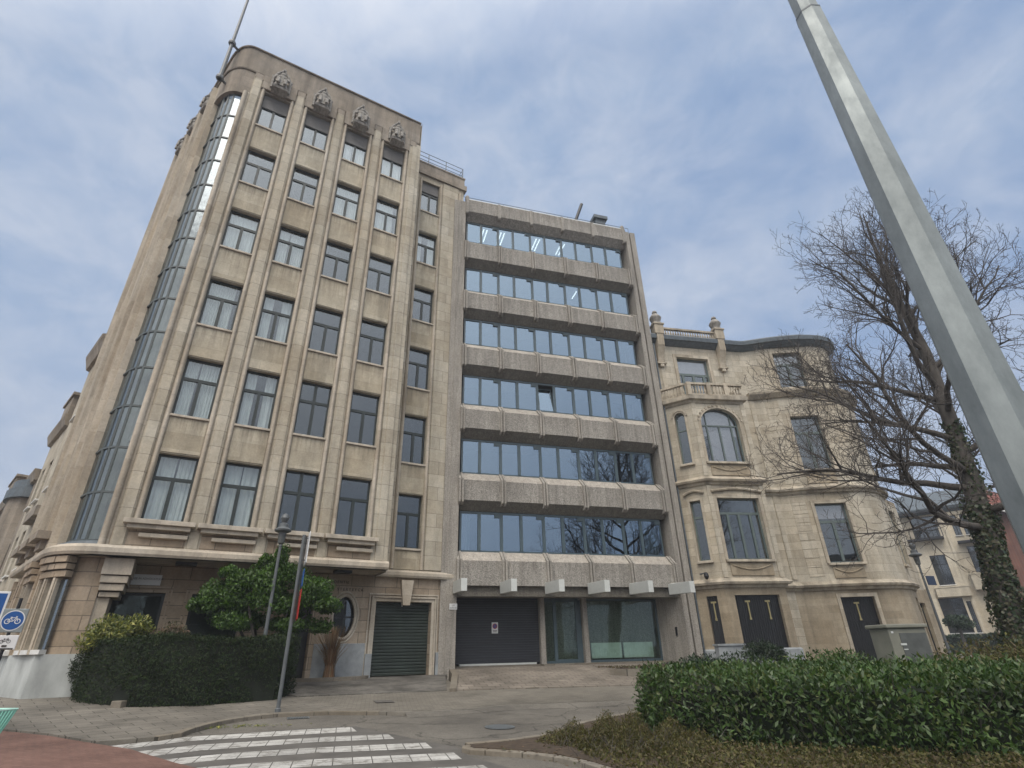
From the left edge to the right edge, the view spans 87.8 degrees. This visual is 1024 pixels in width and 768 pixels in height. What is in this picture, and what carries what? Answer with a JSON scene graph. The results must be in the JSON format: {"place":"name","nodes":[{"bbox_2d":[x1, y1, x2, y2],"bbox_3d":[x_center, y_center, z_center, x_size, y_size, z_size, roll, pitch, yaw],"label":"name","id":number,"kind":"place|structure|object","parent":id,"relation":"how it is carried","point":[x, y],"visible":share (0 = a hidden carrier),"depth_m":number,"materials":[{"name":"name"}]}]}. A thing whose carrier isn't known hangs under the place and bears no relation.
{"place":"outdoors","nodes":[
{"label":"outdoors","id":0,"kind":"place"},
{"bbox_2d":[0,731,194,767],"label":"cycle path","id":1,"kind":"structure","parent":0,"point":[21,750],"depth_m":8.65,"materials":[{"name":"asphalt"}]},
{"bbox_2d":[0,598,29,660],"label":"cycle sign post","id":2,"kind":"object","parent":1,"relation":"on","point":[12,620],"visible":1,"depth_m":10.68,"materials":[{"name":"blue metal"}]},
{"bbox_2d":[286,675,446,696],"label":"driveway","id":3,"kind":"structure","parent":0,"point":[400,684],"depth_m":17.54,"materials":[{"name":"concrete"}]},
{"bbox_2d":[122,705,642,767],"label":"road","id":4,"kind":"structure","parent":0,"point":[459,731],"depth_m":11.85,"materials":[{"name":"asphalt"}]},
{"bbox_2d":[110,726,508,767],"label":"crossing base","id":5,"kind":"object","parent":4,"relation":"on","point":[466,760],"visible":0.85,"depth_m":9.09,"materials":[{"name":"asphalt"}]},
{"bbox_2d":[114,727,356,748],"bbox_3d":[-5.337,6.927,10.453,4.399,0.047,0.904,12,-30,-25],"label":"crossing stripe","id":6,"kind":"object","parent":5,"relation":"on","point":[273,733],"visible":0.89,"depth_m":10.57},
{"bbox_2d":[138,734,393,755],"bbox_3d":[-4.421,6.611,9.781,4.368,0.054,0.835,10,-29,-22],"label":"crossing stripe","id":7,"kind":"object","parent":5,"relation":"on","point":[156,752],"visible":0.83,"depth_m":9.80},
{"bbox_2d":[165,743,431,763],"bbox_3d":[-3.540,6.265,9.055,4.260,0.058,0.779,8,-28,-17],"label":"crossing stripe","id":8,"kind":"object","parent":5,"relation":"on","point":[299,751],"visible":0.86,"depth_m":9.11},
{"bbox_2d":[199,753,460,767],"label":"crossing stripe","id":9,"kind":"object","parent":5,"relation":"on","point":[364,760],"visible":0.9,"depth_m":8.35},
{"bbox_2d":[406,700,638,717],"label":"dropped kerb","id":10,"kind":"structure","parent":4,"relation":"on","point":[504,708],"depth_m":14.20,"materials":[{"name":"concrete"}]},
{"bbox_2d":[462,745,610,767],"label":"island kerb","id":11,"kind":"structure","parent":4,"relation":"on","point":[467,749],"depth_m":8.54,"materials":[{"name":"concrete"}]},
{"bbox_2d":[788,0,1023,553],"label":"steel mast","id":12,"kind":"object","parent":4,"relation":"on","point":[988,391],"visible":1,"depth_m":2.88,"materials":[{"name":"metal"}]},
{"bbox_2d":[298,686,641,710],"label":"pavement setts","id":13,"kind":"structure","parent":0,"point":[436,700],"depth_m":15.65,"materials":[{"name":"stone"}]},
{"bbox_2d":[0,654,993,745],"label":"pavement","id":14,"kind":"structure","parent":0,"point":[67,718],"depth_m":12.55,"materials":[{"name":"concrete"}]},
{"bbox_2d":[66,631,301,707],"bbox_3d":[-9.818,8.176,15.104,6.873,2.136,2.928,-2,-27,1],"label":"clipped hedge","id":15,"kind":"object","parent":14,"relation":"on","point":[152,670],"visible":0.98,"depth_m":14.50,"materials":[{"name":"plant"}]},
{"bbox_2d":[263,513,291,634],"bbox_3d":[-7.663,6.860,16.948,0.550,5.460,0.550,6,-28,-14],"label":"street lamp","id":16,"kind":"object","parent":14,"relation":"on","point":[282,529],"visible":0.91,"depth_m":17.61,"materials":[{"name":"metal"}]},
{"bbox_2d":[275,531,310,711],"bbox_3d":[-5.798,6.180,14.122,0.210,4.329,0.900,10,-29,-21],"label":"sign post","id":17,"kind":"object","parent":14,"relation":"on","point":[302,560],"visible":0.97,"depth_m":14.22,"materials":[{"name":"metal"}]},
{"bbox_2d":[290,675,368,681],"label":"curb","id":18,"kind":"structure","parent":14,"relation":"on","point":[327,679],"depth_m":18.82,"materials":[{"name":"concrete"}]},
{"bbox_2d":[315,625,357,677],"bbox_3d":[-6.639,9.830,19.560,1.780,1.750,1.200,14,-31,-27],"label":"dried plant","id":19,"kind":"object","parent":18,"relation":"on","point":[330,658],"visible":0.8,"depth_m":19.46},
{"bbox_2d":[942,614,976,651],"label":"ball topiary","id":20,"kind":"object","parent":14,"relation":"on","point":[959,622],"visible":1,"depth_m":45.42,"materials":[{"name":"green plant"}]},
{"bbox_2d":[0,0,1023,506],"label":"sky","id":21,"kind":"structure","parent":0,"point":[699,129],"materials":[{"name":"blue"}]},
{"bbox_2d":[455,662,668,690],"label":"driveway","id":22,"kind":"structure","parent":0,"point":[531,677],"depth_m":19.64,"materials":[{"name":"concrete"}]},
{"bbox_2d":[465,713,1018,767],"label":"island soil","id":23,"kind":"structure","parent":0,"point":[528,744],"depth_m":8.72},
{"bbox_2d":[640,648,770,688],"bbox_3d":[5.193,7.941,14.290,3.973,1.493,2.273,6,-28,-14],"label":"shrub","id":24,"kind":"object","parent":23,"relation":"on","point":[692,658],"visible":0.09,"depth_m":14.22,"materials":[{"name":"green plant"}]},
{"bbox_2d":[535,705,1023,767],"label":"ground cover","id":25,"kind":"object","parent":23,"relation":"on","point":[666,739],"visible":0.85,"depth_m":8.00,"materials":[{"name":"green plant"}]},
{"bbox_2d":[631,648,1023,766],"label":"laurel hedge","id":26,"kind":"object","parent":23,"relation":"on","point":[968,705],"visible":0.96,"depth_m":8.52,"materials":[{"name":"green plant"}]},
{"bbox_2d":[782,647,876,665],"bbox_3d":[8.451,7.651,13.765,4.877,1.567,2.202,6,-28,-14],"label":"shrub","id":27,"kind":"object","parent":23,"relation":"on","point":[842,652],"visible":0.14,"depth_m":13.94,"materials":[{"name":"green plant"}]},
{"bbox_2d":[718,187,1023,651],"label":"bare tree","id":28,"kind":"object","parent":23,"relation":"on","point":[1000,582],"visible":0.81,"depth_m":18.50,"materials":[{"name":"brown plant"}]},
{"bbox_2d":[865,624,933,664],"bbox_3d":[8.669,6.290,11.589,1.020,1.920,0.660,2,-27,-7],"label":"utility cabinet","id":29,"kind":"object","parent":23,"relation":"on","point":[900,640],"visible":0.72,"depth_m":11.66,"materials":[{"name":"grey metal"}]},
{"bbox_2d":[930,632,1023,664],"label":"shrub","id":30,"kind":"object","parent":23,"relation":"on","point":[998,654],"visible":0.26,"depth_m":12.75,"materials":[{"name":"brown plant"}]},
{"bbox_3d":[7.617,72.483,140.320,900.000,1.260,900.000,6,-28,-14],"label":"ground","id":31,"kind":"structure","parent":0,"visible":0},
{"bbox_2d":[0,468,41,574],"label":"terraced house","id":32,"kind":"structure","parent":31,"relation":"on","point":[17,497],"depth_m":28.00,"materials":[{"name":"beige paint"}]},
{"bbox_2d":[0,497,27,567],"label":"bow window","id":33,"kind":"structure","parent":32,"relation":"in","point":[11,514],"depth_m":27.76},
{"bbox_2d":[0,391,80,590],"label":"terraced house","id":34,"kind":"structure","parent":31,"relation":"on","point":[56,435],"depth_m":26.39,"materials":[{"name":"stone"}]},
{"bbox_2d":[5,333,106,591],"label":"terraced house","id":35,"kind":"structure","parent":31,"relation":"on","point":[32,514],"depth_m":25.19,"materials":[{"name":"stone"}]},
{"bbox_2d":[73,612,159,652],"bbox_3d":[-11.692,7.901,15.477,2.167,2.320,1.553,6,-28,-14],"label":"variegated shrub","id":36,"kind":"object","parent":31,"relation":"on","point":[116,628],"visible":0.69,"depth_m":15.47,"materials":[{"name":"green plant"}]},
{"bbox_2d":[0,0,466,698],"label":"corner building","id":37,"kind":"structure","parent":31,"relation":"on","point":[274,346],"depth_m":22.35,"materials":[{"name":"stone"}]},
{"bbox_2d":[29,579,69,654],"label":"narrow window","id":38,"kind":"structure","parent":37,"relation":"in","point":[46,636],"depth_m":15.85,"materials":[{"name":"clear glass"}]},
{"bbox_2d":[109,585,173,632],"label":"window","id":39,"kind":"structure","parent":37,"relation":"in","point":[163,602],"depth_m":18.15,"materials":[{"name":"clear glass"}]},
{"bbox_2d":[123,454,198,540],"bbox_3d":[-11.835,3.841,18.360,2.050,2.940,0.856,14,-31,-27],"label":"window","id":40,"kind":"structure","parent":37,"relation":"in","point":[167,499],"depth_m":18.56,"materials":[{"name":"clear glass"}]},
{"bbox_2d":[170,358,222,421],"bbox_3d":[-12.004,0.238,20.347,1.290,2.530,0.538,14,-31,-27],"label":"window","id":41,"kind":"structure","parent":37,"relation":"in","point":[203,401],"depth_m":20.48,"materials":[{"name":"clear glass"}]},
{"bbox_2d":[196,279,242,332],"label":"window","id":42,"kind":"structure","parent":37,"relation":"in","point":[219,301],"depth_m":22.23,"materials":[{"name":"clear glass"}]},
{"bbox_2d":[197,462,262,544],"bbox_3d":[-10.005,4.289,19.328,2.050,2.940,0.857,14,-31,-27],"label":"window","id":43,"kind":"structure","parent":37,"relation":"in","point":[234,508],"depth_m":19.54,"materials":[{"name":"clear glass"}]},
{"bbox_2d":[219,210,259,255],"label":"window","id":44,"kind":"structure","parent":37,"relation":"in","point":[240,233],"depth_m":24.06,"materials":[{"name":"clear glass"}]},
{"bbox_2d":[234,370,279,431],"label":"window","id":45,"kind":"structure","parent":37,"relation":"in","point":[269,395],"depth_m":21.43,"materials":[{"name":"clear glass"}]},
{"bbox_2d":[255,95,289,135],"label":"window","id":46,"kind":"structure","parent":37,"relation":"in","point":[271,105],"depth_m":27.68,"materials":[{"name":"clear glass"}]},
{"bbox_2d":[254,294,294,345],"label":"window","id":47,"kind":"structure","parent":37,"relation":"in","point":[285,315],"depth_m":23.20,"materials":[{"name":"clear glass"}]},
{"bbox_2d":[272,226,307,270],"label":"window","id":48,"kind":"structure","parent":37,"relation":"in","point":[297,245],"depth_m":25.04,"materials":[{"name":"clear glass"}]},
{"bbox_2d":[264,470,323,548],"bbox_3d":[-8.135,4.703,20.230,2.050,2.940,0.690,14,-31,-27],"label":"window","id":49,"kind":"structure","parent":37,"relation":"in","point":[294,535],"depth_m":20.10,"materials":[{"name":"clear glass"}]},
{"bbox_2d":[284,605,310,677],"bbox_3d":[-8.183,9.768,19.818,1.000,2.900,0.129,14,-31,-27],"label":"entrance door","id":50,"kind":"structure","parent":37,"relation":"in","point":[303,634],"depth_m":19.91,"materials":[{"name":"black paint"}]},
{"bbox_2d":[293,382,331,440],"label":"window","id":51,"kind":"structure","parent":37,"relation":"in","point":[313,402],"depth_m":22.35,"materials":[{"name":"clear glass"}]},
{"bbox_2d":[300,113,329,152],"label":"window","id":52,"kind":"structure","parent":37,"relation":"in","point":[314,123],"depth_m":28.66,"materials":[{"name":"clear glass"}]},
{"bbox_2d":[308,307,341,357],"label":"window","id":53,"kind":"structure","parent":37,"relation":"in","point":[314,323],"depth_m":24.06,"materials":[{"name":"clear glass"}]},
{"bbox_2d":[328,591,358,642],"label":"oval window","id":54,"kind":"structure","parent":37,"relation":"in","point":[355,604],"depth_m":21.00,"materials":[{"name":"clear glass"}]},
{"bbox_2d":[332,183,359,223],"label":"window","id":55,"kind":"structure","parent":37,"relation":"in","point":[346,203],"depth_m":27.82,"materials":[{"name":"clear glass"}]},
{"bbox_2d":[324,478,378,552],"bbox_3d":[-6.304,5.151,21.199,2.050,2.940,0.690,14,-31,-27],"label":"window","id":56,"kind":"structure","parent":37,"relation":"in","point":[349,539],"depth_m":20.77,"materials":[{"name":"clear glass"}]},
{"bbox_2d":[341,130,367,168],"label":"window","id":57,"kind":"structure","parent":37,"relation":"in","point":[359,143],"depth_m":29.60,"materials":[{"name":"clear glass"}]},
{"bbox_2d":[346,392,378,448],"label":"window","id":58,"kind":"structure","parent":37,"relation":"in","point":[363,413],"depth_m":23.29,"materials":[{"name":"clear glass"}]},
{"bbox_2d":[373,199,398,237],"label":"window","id":59,"kind":"structure","parent":37,"relation":"in","point":[384,215],"depth_m":28.76,"materials":[{"name":"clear glass"}]},
{"bbox_2d":[380,146,403,183],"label":"window","id":60,"kind":"structure","parent":37,"relation":"in","point":[392,160],"depth_m":30.57,"materials":[{"name":"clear glass"}]},
{"bbox_2d":[370,602,428,676],"bbox_3d":[-4.588,10.413,21.825,2.420,2.714,0.095,14,-31,-27],"label":"garage door","id":61,"kind":"structure","parent":37,"relation":"in","point":[399,648],"depth_m":21.83,"materials":[{"name":"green metal"}]},
{"bbox_2d":[395,494,420,550],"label":"window","id":62,"kind":"structure","parent":37,"relation":"in","point":[407,515],"depth_m":23.87,"materials":[{"name":"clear glass"}]},
{"bbox_2d":[416,233,436,268],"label":"window","id":63,"kind":"structure","parent":37,"relation":"in","point":[429,250],"depth_m":31.16,"materials":[{"name":"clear glass"}]},
{"bbox_2d":[185,544,343,636],"bbox_3d":[-8.029,7.661,17.452,4.698,4.733,2.031,2,-27,-6],"label":"rounded tree","id":64,"kind":"object","parent":31,"relation":"on","point":[231,592],"visible":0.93,"depth_m":17.39,"materials":[{"name":"green plant"}]},
{"bbox_2d":[155,710,379,740],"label":"pavement kerb","id":65,"kind":"structure","parent":31,"relation":"on","point":[191,730],"depth_m":12.47,"materials":[{"name":"concrete"}]},
{"bbox_2d":[438,195,703,678],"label":"office building","id":66,"kind":"structure","parent":31,"relation":"on","point":[563,541],"depth_m":27.69,"materials":[{"name":"concrete"}]},
{"bbox_2d":[459,511,500,552],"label":"window","id":67,"kind":"structure","parent":66,"relation":"in","point":[478,531],"depth_m":25.17,"materials":[{"name":"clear glass"}]},
{"bbox_2d":[460,439,500,474],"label":"window","id":68,"kind":"structure","parent":66,"relation":"in","point":[477,456],"depth_m":26.85,"materials":[{"name":"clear glass"}]},
{"bbox_2d":[463,318,498,347],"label":"window","id":69,"kind":"structure","parent":66,"relation":"in","point":[476,332],"depth_m":30.19,"materials":[{"name":"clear glass"}]},
{"bbox_2d":[462,375,499,407],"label":"window","id":70,"kind":"structure","parent":66,"relation":"in","point":[476,390],"depth_m":28.53,"materials":[{"name":"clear glass"}]},
{"bbox_2d":[465,268,497,294],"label":"window","id":71,"kind":"structure","parent":66,"relation":"in","point":[480,281],"depth_m":31.85,"materials":[{"name":"clear glass"}]},
{"bbox_2d":[466,222,497,246],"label":"window","id":72,"kind":"structure","parent":66,"relation":"in","point":[475,233],"depth_m":33.53,"materials":[{"name":"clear glass"}]},
{"bbox_2d":[455,598,539,665],"bbox_3d":[-0.684,11.280,24.346,4.020,2.787,0.050,6,-28,-14],"label":"garage door","id":73,"kind":"structure","parent":66,"relation":"in","point":[516,642],"depth_m":24.33,"materials":[{"name":"black metal"}]},
{"bbox_2d":[498,227,529,251],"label":"window","id":74,"kind":"structure","parent":66,"relation":"in","point":[507,238],"depth_m":34.06,"materials":[{"name":"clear glass"}]},
{"bbox_2d":[498,273,532,299],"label":"window","id":75,"kind":"structure","parent":66,"relation":"in","point":[512,286],"depth_m":32.36,"materials":[{"name":"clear glass"}]},
{"bbox_2d":[499,323,534,351],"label":"window","id":76,"kind":"structure","parent":66,"relation":"in","point":[511,337],"depth_m":30.72,"materials":[{"name":"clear glass"}]},
{"bbox_2d":[499,379,537,410],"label":"window","id":77,"kind":"structure","parent":66,"relation":"in","point":[519,395],"depth_m":29.06,"materials":[{"name":"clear glass"}]},
{"bbox_2d":[500,442,540,477],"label":"window","id":78,"kind":"structure","parent":66,"relation":"in","point":[516,459],"depth_m":27.37,"materials":[{"name":"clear glass"}]},
{"bbox_2d":[501,513,544,553],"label":"window","id":79,"kind":"structure","parent":66,"relation":"in","point":[520,533],"depth_m":25.70,"materials":[{"name":"clear glass"}]},
{"bbox_2d":[529,233,561,257],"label":"window","id":80,"kind":"structure","parent":66,"relation":"in","point":[539,244],"depth_m":34.59,"materials":[{"name":"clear glass"}]},
{"bbox_2d":[532,278,565,304],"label":"window","id":81,"kind":"structure","parent":66,"relation":"in","point":[542,290],"depth_m":32.90,"materials":[{"name":"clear glass"}]},
{"bbox_2d":[534,328,569,356],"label":"window","id":82,"kind":"structure","parent":66,"relation":"in","point":[551,342],"depth_m":31.25,"materials":[{"name":"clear glass"}]},
{"bbox_2d":[537,383,574,414],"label":"window","id":83,"kind":"structure","parent":66,"relation":"in","point":[563,402],"depth_m":29.65,"materials":[{"name":"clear glass"}]},
{"bbox_2d":[540,445,579,479],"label":"window","id":84,"kind":"structure","parent":66,"relation":"in","point":[556,462],"depth_m":27.92,"materials":[{"name":"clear glass"}]},
{"bbox_2d":[544,598,583,663],"bbox_3d":[2.410,11.611,25.136,1.920,2.780,0.158,6,-28,-14],"label":"glass door","id":85,"kind":"structure","parent":66,"relation":"in","point":[578,629],"depth_m":25.20,"materials":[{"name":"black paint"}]},
{"bbox_2d":[543,515,585,554],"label":"window","id":86,"kind":"structure","parent":66,"relation":"in","point":[562,534],"depth_m":26.24,"materials":[{"name":"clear glass"}]},
{"bbox_2d":[560,239,591,262],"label":"window","id":87,"kind":"structure","parent":66,"relation":"in","point":[572,250],"depth_m":35.13,"materials":[{"name":"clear glass"}]},
{"bbox_2d":[564,284,597,309],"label":"window","id":88,"kind":"structure","parent":66,"relation":"in","point":[575,296],"depth_m":33.45,"materials":[{"name":"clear glass"}]},
{"bbox_2d":[568,333,603,360],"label":"window","id":89,"kind":"structure","parent":66,"relation":"in","point":[581,346],"depth_m":31.79,"materials":[{"name":"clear glass"}]},
{"bbox_2d":[572,387,609,417],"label":"window","id":90,"kind":"structure","parent":66,"relation":"in","point":[587,402],"depth_m":30.13,"materials":[{"name":"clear glass"}]},
{"bbox_2d":[577,448,617,482],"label":"window","id":91,"kind":"structure","parent":66,"relation":"in","point":[597,465],"depth_m":28.46,"materials":[{"name":"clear glass"}]},
{"bbox_2d":[583,516,625,555],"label":"window","id":92,"kind":"structure","parent":66,"relation":"in","point":[603,535],"depth_m":26.77,"materials":[{"name":"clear glass"}]},
{"bbox_2d":[590,244,622,268],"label":"window","id":93,"kind":"structure","parent":66,"relation":"in","point":[605,256],"depth_m":35.67,"materials":[{"name":"blue glass"}]},
{"bbox_2d":[596,289,628,314],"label":"window","id":94,"kind":"structure","parent":66,"relation":"in","point":[607,301],"depth_m":33.99,"materials":[{"name":"blue glass"}]},
{"bbox_2d":[601,337,636,364],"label":"window","id":95,"kind":"structure","parent":66,"relation":"in","point":[614,350],"depth_m":32.33,"materials":[{"name":"blue glass"}]},
{"bbox_2d":[586,599,662,661],"bbox_3d":[5.428,11.971,25.966,3.900,2.760,0.070,6,-28,-14],"label":"shop window","id":96,"kind":"structure","parent":66,"relation":"in","point":[654,601],"depth_m":26.17,"materials":[{"name":"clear glass"}]},
{"bbox_2d":[607,391,644,421],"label":"window","id":97,"kind":"structure","parent":66,"relation":"in","point":[622,405],"depth_m":30.67,"materials":[{"name":"blue glass"}]},
{"bbox_2d":[614,451,653,484],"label":"window","id":98,"kind":"structure","parent":66,"relation":"in","point":[631,467],"depth_m":28.99,"materials":[{"name":"blue glass"}]},
{"bbox_2d":[622,518,664,556],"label":"window","id":99,"kind":"structure","parent":66,"relation":"in","point":[642,537],"depth_m":27.31,"materials":[{"name":"blue glass"}]},
{"bbox_2d":[741,637,788,662],"bbox_3d":[10.814,11.671,22.727,1.898,1.567,1.514,-13,-29,22],"label":"shrub","id":100,"kind":"object","parent":31,"relation":"on","point":[769,650],"visible":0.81,"depth_m":22.71,"materials":[{"name":"green plant"}]},
{"bbox_2d":[649,311,948,663],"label":"stone mansion","id":101,"kind":"structure","parent":31,"relation":"on","point":[768,561],"depth_m":29.14,"materials":[{"name":"stone"}]},
{"bbox_2d":[677,359,711,393],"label":"window","id":102,"kind":"structure","parent":101,"relation":"in","point":[688,368],"depth_m":33.38,"materials":[{"name":"grey glass"}]},
{"bbox_2d":[707,596,725,643],"bbox_3d":[9.908,11.650,25.645,0.520,2.650,0.112,-17,-31,29],"label":"iron door","id":103,"kind":"structure","parent":101,"relation":"in","point":[716,621],"depth_m":25.76,"materials":[{"name":"black metal"}]},
{"bbox_2d":[701,410,751,464],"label":"window","id":104,"kind":"structure","parent":101,"relation":"in","point":[706,426],"depth_m":29.81,"materials":[{"name":"grey glass"}]},
{"bbox_2d":[717,499,775,561],"bbox_3d":[11.911,7.495,27.445,2.590,3.240,0.430,2,-27,-7],"label":"window","id":105,"kind":"structure","parent":101,"relation":"in","point":[735,559],"depth_m":27.46,"materials":[{"name":"grey glass"}]},
{"bbox_2d":[735,595,788,648],"bbox_3d":[11.951,11.540,25.526,2.330,2.650,0.112,2,-27,-7],"label":"iron door","id":106,"kind":"structure","parent":101,"relation":"in","point":[760,616],"depth_m":25.64,"materials":[{"name":"black metal"}]},
{"bbox_2d":[815,503,867,564],"bbox_3d":[17.603,8.079,28.785,1.910,3.270,0.430,-3,-27,4],"label":"window","id":107,"kind":"structure","parent":101,"relation":"in","point":[832,509],"depth_m":29.29,"materials":[{"name":"grey glass"}]},
{"bbox_2d":[840,597,879,661],"bbox_3d":[17.712,12.307,26.778,1.670,2.970,0.112,-3,-27,4],"label":"iron door","id":108,"kind":"structure","parent":101,"relation":"in","point":[860,612],"depth_m":26.95,"materials":[{"name":"black metal"}]},
{"bbox_2d":[894,490,1000,634],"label":"cream villa","id":109,"kind":"object","parent":31,"relation":"on","point":[955,590],"visible":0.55,"depth_m":57.97,"materials":[{"name":"paint"}]},
{"bbox_2d":[945,632,1004,653],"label":"front hedge","id":110,"kind":"object","parent":31,"relation":"on","point":[953,639],"visible":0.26,"depth_m":50.44,"materials":[{"name":"plant"}]},
{"bbox_2d":[986,491,1023,599],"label":"brick house","id":111,"kind":"structure","parent":31,"relation":"on","point":[1016,554],"depth_m":52.78,"materials":[{"name":"red brick"}]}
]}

